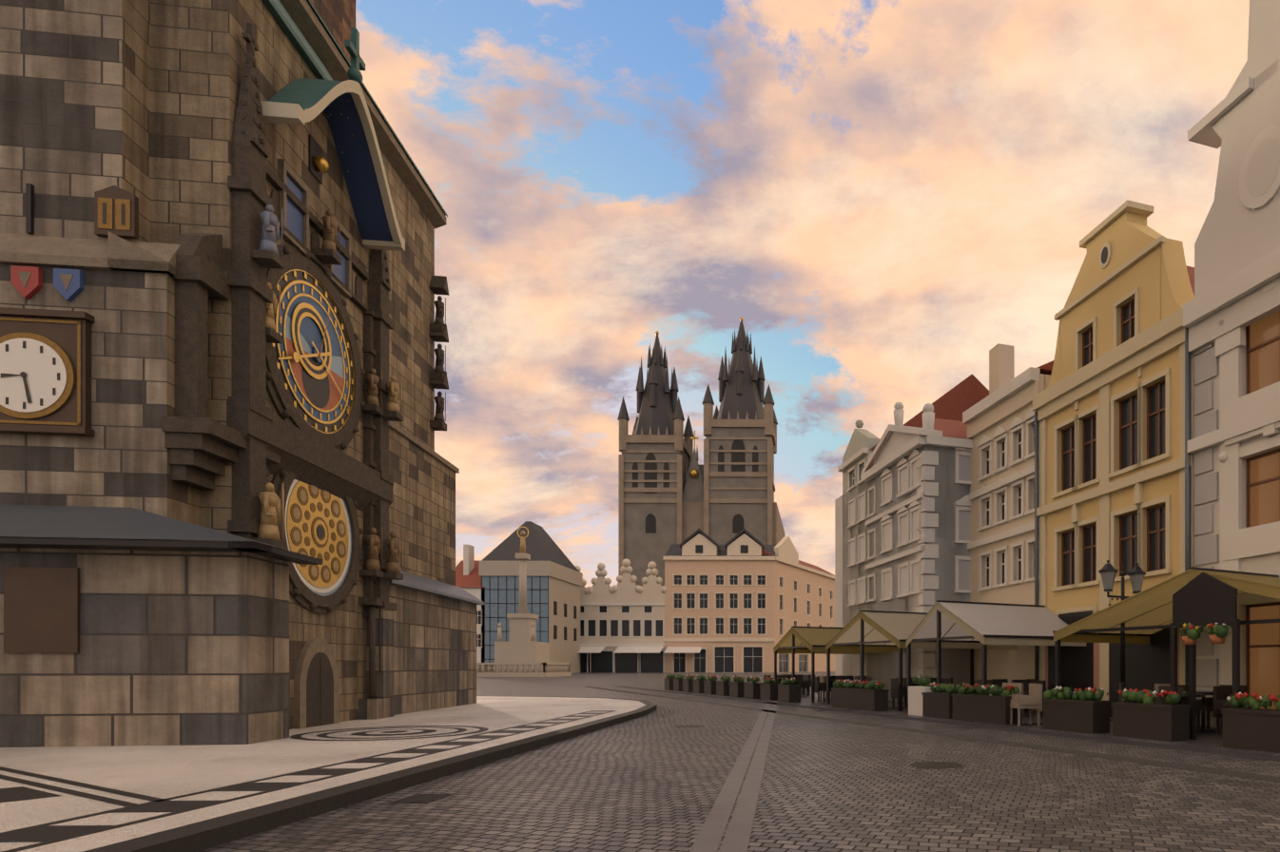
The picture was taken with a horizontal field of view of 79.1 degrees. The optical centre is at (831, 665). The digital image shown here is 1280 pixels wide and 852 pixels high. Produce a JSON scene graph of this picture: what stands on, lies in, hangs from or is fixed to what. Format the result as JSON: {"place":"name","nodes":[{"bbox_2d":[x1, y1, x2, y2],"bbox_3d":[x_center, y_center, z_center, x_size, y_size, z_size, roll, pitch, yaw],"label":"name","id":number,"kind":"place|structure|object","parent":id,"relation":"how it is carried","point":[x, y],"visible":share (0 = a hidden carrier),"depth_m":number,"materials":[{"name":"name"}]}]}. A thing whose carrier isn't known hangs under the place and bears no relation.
{"place":"outdoors","nodes":[
{"label":"outdoors","id":0,"kind":"place"},
{"bbox_2d":[0,671,1279,851],"bbox_3d":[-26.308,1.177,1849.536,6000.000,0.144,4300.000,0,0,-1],"label":"ground","id":1,"kind":"structure","parent":0,"point":[635,772],"depth_m":7.42,"materials":[{"name":"grey stone"}]},
{"bbox_2d":[0,0,484,747],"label":"tower","id":2,"kind":"structure","parent":1,"relation":"on","point":[261,304],"depth_m":11.49,"materials":[{"name":"stone"}]},
{"bbox_2d":[0,183,322,653],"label":"wall fixtures","id":3,"kind":"object","parent":2,"relation":"attached to","point":[45,372],"visible":0.98,"depth_m":10.42,"materials":[{"name":"metal"}]},
{"bbox_2d":[0,710,617,851],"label":"pavement pattern","id":4,"kind":"object","parent":1,"relation":"on","point":[45,834],"visible":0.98,"depth_m":6.72},
{"bbox_2d":[455,521,834,677],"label":"buildings","id":5,"kind":"structure","parent":1,"relation":"on","point":[741,601],"depth_m":139.27,"materials":[{"name":"beige paint"}]},
{"bbox_2d":[617,317,785,586],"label":"church","id":6,"kind":"structure","parent":1,"relation":"on","point":[671,490],"depth_m":165.37,"materials":[{"name":"grey stone"}]},
{"bbox_2d":[585,685,1279,782],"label":"bands","id":7,"kind":"object","parent":1,"relation":"on","point":[1262,777],"visible":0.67,"depth_m":12.64,"materials":[{"name":"grey stone"}]},
{"bbox_2d":[663,560,1279,753],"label":"terrace","id":8,"kind":"structure","parent":1,"relation":"on","point":[1192,602],"depth_m":15.56,"materials":[{"name":"brown fabric"}]},
{"bbox_2d":[834,0,1279,727],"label":"row of buildings","id":9,"kind":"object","parent":1,"relation":"on","point":[1134,422],"visible":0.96,"depth_m":17.70,"materials":[{"name":"beige paint"}]},
{"bbox_2d":[387,725,963,803],"bbox_3d":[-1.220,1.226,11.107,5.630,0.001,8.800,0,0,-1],"label":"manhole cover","id":10,"kind":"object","parent":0,"point":[420,798],"depth_m":7.12,"materials":[{"name":"black metal"}]},
{"bbox_2d":[355,0,1249,587],"label":"sky","id":11,"kind":"structure","parent":0,"point":[886,196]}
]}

